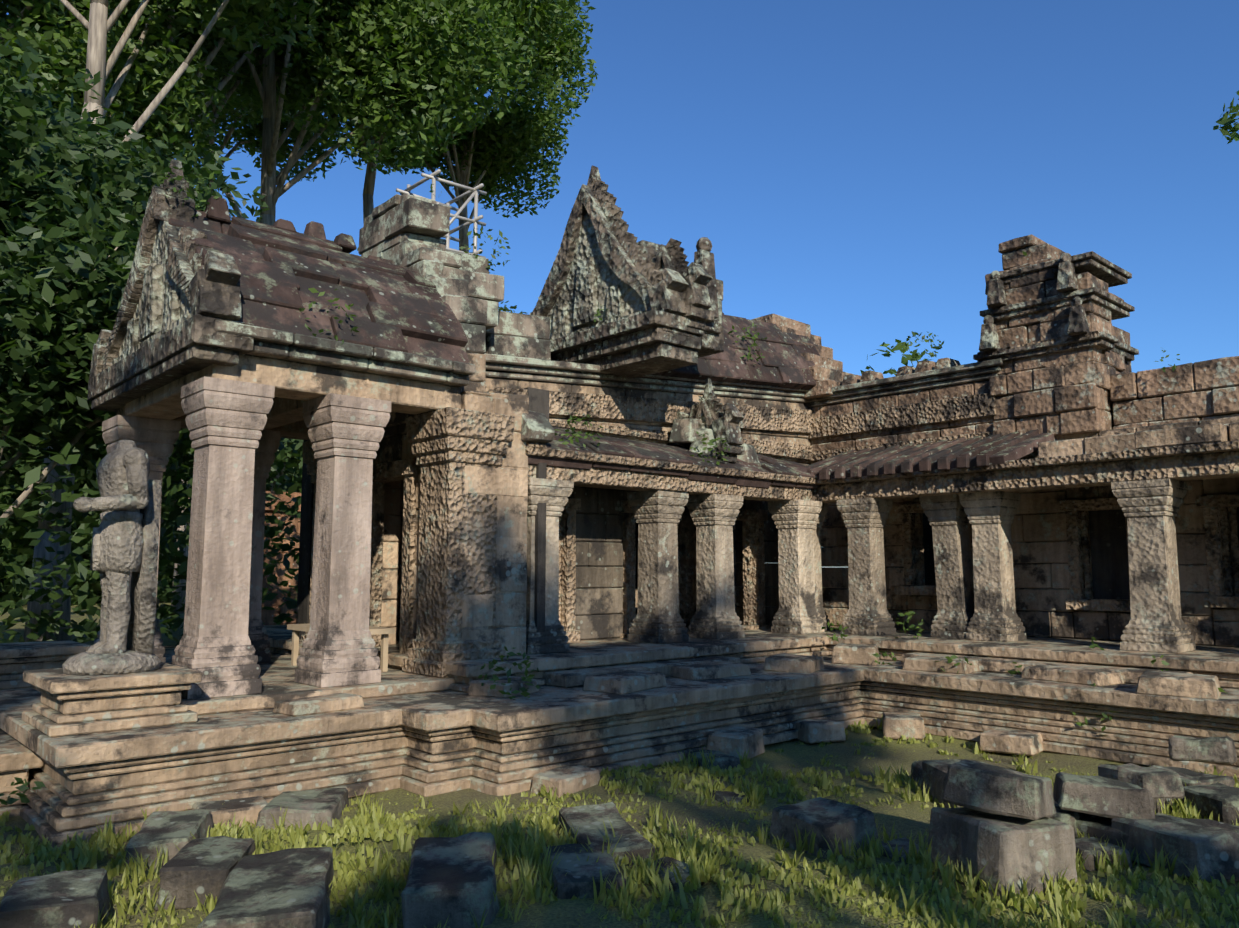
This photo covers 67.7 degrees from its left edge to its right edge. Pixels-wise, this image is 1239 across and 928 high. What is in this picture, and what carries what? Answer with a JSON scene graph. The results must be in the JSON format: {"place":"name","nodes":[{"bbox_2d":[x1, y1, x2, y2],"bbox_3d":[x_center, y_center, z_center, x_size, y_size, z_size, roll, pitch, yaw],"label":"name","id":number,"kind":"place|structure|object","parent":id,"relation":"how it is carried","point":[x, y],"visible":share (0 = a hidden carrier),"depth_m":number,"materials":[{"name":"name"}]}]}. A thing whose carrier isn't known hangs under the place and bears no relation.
{"place":"outdoors","nodes":[
{"label":"outdoors","id":0,"kind":"place"},
{"bbox_2d":[261,491,300,624],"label":"laterite enclosure wall","id":1,"kind":"structure","parent":0,"point":[267,616],"depth_m":21.09,"materials":[{"name":"brown stone"}]},
{"bbox_2d":[373,352,810,655],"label":"wing walls","id":2,"kind":"structure","parent":0,"point":[506,481],"depth_m":9.09,"materials":[{"name":"beige stone"}]},
{"bbox_2d":[358,194,809,462],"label":"mossy wing cornices","id":3,"kind":"object","parent":2,"relation":"attached to","point":[406,231],"visible":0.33,"depth_m":10.15,"materials":[{"name":"grey stone"}]},
{"bbox_2d":[396,169,486,257],"bbox_3d":[-2.197,-2.570,11.316,0.901,1.790,0.900,6,-9,-42],"label":"scaffolding","id":4,"kind":"object","parent":3,"relation":"on","point":[474,191],"visible":0.4,"depth_m":11.31,"materials":[{"name":"silver metal"}]},
{"bbox_2d":[369,386,812,653],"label":"carved wing trim","id":5,"kind":"structure","parent":2,"relation":"attached to","point":[625,408],"depth_m":11.29,"materials":[{"name":"stone"}]},
{"bbox_2d":[0,601,1238,927],"bbox_3d":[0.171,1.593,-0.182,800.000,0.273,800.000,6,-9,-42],"label":"terrain","id":6,"kind":"structure","parent":0,"point":[910,819],"depth_m":5.68,"materials":[{"name":"green plant"}]},
{"bbox_2d":[0,240,130,527],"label":"branch","id":7,"kind":"object","parent":6,"relation":"on","point":[25,494],"visible":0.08,"depth_m":12.17,"materials":[{"name":"brown plant"}]},
{"bbox_2d":[0,53,291,487],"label":"tree foliage","id":8,"kind":"object","parent":7,"relation":"attached to","point":[36,310],"visible":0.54,"depth_m":11.36,"materials":[{"name":"green plant"}]},
{"bbox_2d":[0,0,142,116],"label":"tall tree","id":9,"kind":"object","parent":6,"relation":"on","point":[28,8],"depth_m":25.57,"materials":[{"name":"green plant"}]},
{"bbox_2d":[0,0,226,187],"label":"tree foliage","id":10,"kind":"object","parent":9,"relation":"attached to","point":[135,99],"visible":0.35,"depth_m":24.38,"materials":[{"name":"green plant"}]},
{"bbox_2d":[23,0,228,641],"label":"tree trunk","id":11,"kind":"object","parent":6,"relation":"on","point":[99,25],"visible":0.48,"depth_m":21.53,"materials":[{"name":"beige plant"}]},
{"bbox_2d":[108,0,324,57],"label":"tall tree","id":12,"kind":"object","parent":11,"relation":"attached to","point":[235,14],"visible":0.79,"depth_m":23.56,"materials":[{"name":"green plant"}]},
{"bbox_2d":[0,437,301,607],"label":"forest foliage","id":13,"kind":"object","parent":6,"relation":"on","point":[22,547],"visible":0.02,"depth_m":43.33,"materials":[{"name":"green plant"}]},
{"bbox_2d":[0,321,302,646],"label":"undergrowth foliage","id":14,"kind":"object","parent":6,"relation":"on","point":[171,516],"visible":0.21,"depth_m":12.88,"materials":[{"name":"green plant"}]},
{"bbox_2d":[0,33,168,457],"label":"tree foliage","id":15,"kind":"object","parent":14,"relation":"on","point":[63,136],"visible":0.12,"depth_m":12.51,"materials":[{"name":"green plant"}]},
{"bbox_2d":[156,454,190,637],"bbox_3d":[-10.246,-0.398,21.326,4.870,8.974,5.266,-1,-7,12],"label":"tree trunk","id":16,"kind":"object","parent":6,"relation":"on","point":[157,619],"depth_m":21.19,"materials":[{"name":"brown plant"}]},
{"bbox_2d":[28,241,332,491],"bbox_3d":[-10.264,-2.382,21.528,7.180,6.546,8.430,-1,-7,12],"label":"tree foliage","id":17,"kind":"object","parent":16,"relation":"attached to","point":[272,474],"depth_m":22.44,"materials":[{"name":"green plant"}]},
{"bbox_2d":[171,78,250,612],"bbox_3d":[-17.496,-11.148,37.942,10.920,34.118,12.954,6,-9,-42],"label":"tree trunk","id":18,"kind":"object","parent":6,"relation":"on","point":[182,594],"visible":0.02,"depth_m":35.90,"materials":[{"name":"brown plant"}]},
{"bbox_2d":[52,6,342,181],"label":"tree foliage","id":19,"kind":"object","parent":18,"relation":"attached to","point":[251,130],"visible":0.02,"depth_m":42.29,"materials":[{"name":"green plant"}]},
{"bbox_2d":[155,1,311,185],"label":"tall tree","id":20,"kind":"object","parent":6,"relation":"on","point":[223,82],"visible":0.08,"depth_m":28.35,"materials":[{"name":"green plant"}]},
{"bbox_2d":[198,0,443,130],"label":"tall broadleaf tree","id":21,"kind":"object","parent":20,"relation":"attached to","point":[243,93],"visible":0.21,"depth_m":31.70,"materials":[{"name":"green plant"}]},
{"bbox_2d":[270,443,299,492],"bbox_3d":[-9.724,-0.092,25.648,5.650,9.358,7.204,2,-7,-18],"label":"tree trunk","id":22,"kind":"object","parent":6,"relation":"on","point":[274,483],"visible":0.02,"depth_m":25.33,"materials":[{"name":"brown plant"}]},
{"bbox_2d":[162,439,302,509],"bbox_3d":[-9.495,-2.095,26.510,9.300,6.920,10.983,6,-9,-42],"label":"tree foliage","id":23,"kind":"object","parent":22,"relation":"attached to","point":[175,456],"depth_m":26.01,"materials":[{"name":"green plant"}]},
{"bbox_2d":[154,0,422,225],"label":"tall tree","id":24,"kind":"object","parent":6,"relation":"on","point":[272,143],"visible":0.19,"depth_m":29.96,"materials":[{"name":"brown plant"}]},
{"bbox_2d":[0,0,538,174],"bbox_3d":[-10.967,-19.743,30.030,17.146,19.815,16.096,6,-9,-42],"label":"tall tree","id":25,"kind":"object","parent":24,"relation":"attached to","point":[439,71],"visible":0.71,"depth_m":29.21,"materials":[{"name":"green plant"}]},
{"bbox_2d":[356,93,392,223],"bbox_3d":[-8.539,-9.652,33.818,8.408,30.197,9.898,6,-9,-42],"label":"tree trunk","id":26,"kind":"object","parent":6,"relation":"on","point":[368,190],"visible":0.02,"depth_m":33.79,"materials":[{"name":"brown plant"}]},
{"bbox_2d":[434,0,595,84],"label":"tree foliage","id":27,"kind":"object","parent":26,"relation":"attached to","point":[536,18],"visible":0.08,"depth_m":32.93,"materials":[{"name":"green plant"}]},
{"bbox_2d":[424,46,541,252],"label":"tree trunk","id":28,"kind":"object","parent":6,"relation":"on","point":[462,176],"visible":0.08,"depth_m":40.63,"materials":[{"name":"brown plant"}]},
{"bbox_2d":[328,0,597,217],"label":"tall deciduous tree","id":29,"kind":"object","parent":28,"relation":"attached to","point":[532,135],"visible":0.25,"depth_m":41.18,"materials":[{"name":"green plant"}]},
{"bbox_2d":[0,717,1238,927],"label":"grass tufts","id":30,"kind":"object","parent":6,"relation":"on","point":[100,845],"visible":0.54,"depth_m":4.97,"materials":[{"name":"green plant"}]},
{"bbox_2d":[0,624,1238,848],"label":"temple platform","id":31,"kind":"structure","parent":6,"relation":"on","point":[424,736],"depth_m":7.69,"materials":[{"name":"stone"}]},
{"bbox_2d":[0,640,201,736],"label":"statue pedestals","id":32,"kind":"object","parent":31,"relation":"on","point":[69,704],"visible":0.85,"depth_m":6.26,"materials":[{"name":"stone"}]},
{"bbox_2d":[62,440,160,674],"bbox_3d":[-3.574,0.632,6.510,0.590,1.633,0.759,0,-7,4],"label":"guardian statue","id":33,"kind":"object","parent":32,"relation":"on","point":[125,538],"visible":0.98,"depth_m":6.47,"materials":[{"name":"stone"}]},
{"bbox_2d":[94,376,390,699],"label":"columns","id":34,"kind":"structure","parent":31,"relation":"on","point":[223,646],"depth_m":7.71,"materials":[{"name":"beige stone"}]},
{"bbox_2d":[116,354,460,440],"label":"porch entablature","id":35,"kind":"structure","parent":34,"relation":"on","point":[296,384],"depth_m":8.13,"materials":[{"name":"beige stone"}]},
{"bbox_2d":[214,319,474,397],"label":"porch cornice","id":36,"kind":"structure","parent":35,"relation":"on","point":[285,345],"depth_m":7.82,"materials":[{"name":"grey stone"}]},
{"bbox_2d":[168,196,469,363],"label":"porch roof","id":37,"kind":"structure","parent":36,"relation":"on","point":[283,265],"depth_m":8.38,"materials":[{"name":"stone"}]},
{"bbox_2d":[87,159,253,411],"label":"gable pediment","id":38,"kind":"structure","parent":37,"relation":"attached to","point":[195,342],"depth_m":7.76,"materials":[{"name":"grey stone"}]},
{"bbox_2d":[112,220,189,364],"bbox_3d":[-4.111,-1.630,8.373,0.300,1.310,2.532,6,-9,-42],"label":"pediment panel","id":39,"kind":"object","parent":38,"relation":"attached to","point":[163,306],"visible":0.42,"depth_m":8.19,"materials":[{"name":"grey stone"}]},
{"bbox_2d":[287,623,394,671],"bbox_3d":[-2.744,1.789,9.025,0.500,0.405,1.300,6,-9,-42],"label":"porch bench","id":40,"kind":"object","parent":31,"relation":"on","point":[384,632],"visible":0.4,"depth_m":8.76,"materials":[{"name":"brown wood"}]},
{"bbox_2d":[298,407,514,677],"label":"porch wall piers","id":41,"kind":"structure","parent":31,"relation":"on","point":[457,558],"depth_m":8.60,"materials":[{"name":"stone"}]},
{"bbox_2d":[296,387,737,638],"bbox_3d":[-0.142,0.962,12.188,6.850,3.830,3.580,6,-9,-42],"label":"dark wing interior","id":42,"kind":"object","parent":31,"relation":"on","point":[539,400],"visible":0.12,"depth_m":10.93,"materials":[{"name":"grey stone"}]},
{"bbox_2d":[531,240,723,357],"bbox_3d":[0.039,-1.979,12.058,0.968,1.396,2.829,6,-9,-42],"label":"central tower base","id":43,"kind":"object","parent":42,"relation":"attached to","point":[712,340],"visible":0.02,"depth_m":11.25,"materials":[{"name":"stone"}]},
{"bbox_2d":[637,312,819,392],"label":"stone roof","id":44,"kind":"structure","parent":42,"relation":"on","point":[783,363],"depth_m":13.28,"materials":[{"name":"stone"}]},
{"bbox_2d":[0,157,1225,804],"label":"small plants","id":45,"kind":"object","parent":31,"relation":"on","point":[490,665],"visible":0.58,"depth_m":9.49,"materials":[{"name":"green plant"}]},
{"bbox_2d":[526,478,829,654],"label":"pillars","id":46,"kind":"structure","parent":31,"relation":"on","point":[658,619],"depth_m":10.96,"materials":[{"name":"beige stone"}]},
{"bbox_2d":[525,446,815,500],"bbox_3d":[0.873,0.193,11.001,5.250,0.308,0.500,6,-9,-42],"label":"architrave","id":47,"kind":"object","parent":46,"relation":"on","point":[592,477],"depth_m":10.42,"materials":[{"name":"stone"}]},
{"bbox_2d":[526,426,818,488],"bbox_3d":[0.518,-0.075,11.200,4.940,0.648,1.236,6,-9,-42],"label":"roof eave","id":48,"kind":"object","parent":46,"relation":"on","point":[623,447],"depth_m":10.67,"materials":[{"name":"stone"}]},
{"bbox_2d":[530,165,744,462],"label":"gable pediment","id":49,"kind":"structure","parent":48,"relation":"on","point":[664,331],"depth_m":10.95,"materials":[{"name":"grey stone"}]},
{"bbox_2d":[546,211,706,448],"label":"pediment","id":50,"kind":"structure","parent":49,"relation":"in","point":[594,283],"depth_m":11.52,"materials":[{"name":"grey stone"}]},
{"bbox_2d":[567,463,809,639],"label":"gallery wall","id":51,"kind":"structure","parent":31,"relation":"on","point":[599,533],"depth_m":11.13,"materials":[{"name":"beige stone"}]},
{"bbox_2d":[837,478,1195,652],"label":"pillars","id":52,"kind":"structure","parent":31,"relation":"on","point":[982,606],"depth_m":10.86,"materials":[{"name":"beige stone"}]},
{"bbox_2d":[806,429,1056,480],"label":"ribbed roof","id":53,"kind":"structure","parent":52,"relation":"on","point":[977,451],"depth_m":11.40,"materials":[{"name":"stone"}]},
{"bbox_2d":[814,440,1238,502],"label":"architrave","id":54,"kind":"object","parent":52,"relation":"on","point":[1214,460],"depth_m":10.05,"materials":[{"name":"stone"}]},
{"bbox_2d":[922,507,1238,599],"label":"dark wing interior","id":55,"kind":"object","parent":31,"relation":"on","point":[1109,558],"visible":0.08,"depth_m":10.98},
{"bbox_2d":[751,234,1238,464],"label":"stone wall","id":56,"kind":"structure","parent":55,"relation":"attached to","point":[1093,389],"depth_m":11.45,"materials":[{"name":"brown stone"}]},
{"bbox_2d":[860,339,924,375],"bbox_3d":[4.291,-1.560,14.440,0.969,0.750,0.855,-1,-7,6],"label":"plant","id":57,"kind":"object","parent":56,"relation":"on","point":[904,360],"visible":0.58,"depth_m":14.29,"materials":[{"name":"green plant"}]},
{"bbox_2d":[807,358,1004,407],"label":"cornice","id":58,"kind":"structure","parent":56,"relation":"attached to","point":[981,371],"depth_m":12.74,"materials":[{"name":"grey stone"}]},
{"bbox_2d":[973,251,1138,361],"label":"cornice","id":59,"kind":"structure","parent":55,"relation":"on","point":[1067,267],"depth_m":11.42,"materials":[{"name":"stone"}]},
{"bbox_2d":[0,735,1238,927],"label":"stone blocks","id":60,"kind":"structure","parent":6,"relation":"on","point":[1006,825],"depth_m":4.91,"materials":[{"name":"grey stone"}]},
{"bbox_2d":[192,643,1220,826],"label":"stone blocks","id":61,"kind":"structure","parent":6,"relation":"on","point":[574,778],"depth_m":8.32,"materials":[{"name":"stone"}]},
{"bbox_2d":[6,0,1238,377],"label":"sky","id":62,"kind":"structure","parent":0,"point":[856,172],"materials":[{"name":"blue"}]},
{"bbox_2d":[624,388,799,402],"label":"cornice","id":63,"kind":"structure","parent":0,"point":[677,392],"depth_m":12.15,"materials":[{"name":"stone"}]},
{"bbox_2d":[811,416,1238,646],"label":"wing walls","id":64,"kind":"structure","parent":0,"point":[1039,535],"depth_m":11.18,"materials":[{"name":"brown stone"}]},
{"bbox_2d":[804,295,1238,611],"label":"carved wing trim","id":65,"kind":"structure","parent":64,"relation":"attached to","point":[1220,529],"depth_m":11.32,"materials":[{"name":"stone"}]},
{"bbox_2d":[1213,90,1238,143],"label":"tree leaves","id":66,"kind":"object","parent":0,"point":[1225,121],"visible":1,"depth_m":11.44,"materials":[{"name":"green plant"}]},
{"bbox_3d":[-7.997,-0.272,28.859,8.980,10.444,6.473,6,-9,-42],"label":"tree trunk","id":67,"kind":"object","parent":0,"visible":0},
{"bbox_2d":[179,247,525,487],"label":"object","id":68,"kind":"object","parent":67,"relation":"attached to","point":[505,308],"depth_m":28.61,"materials":[{"name":"green plant"}]}
]}

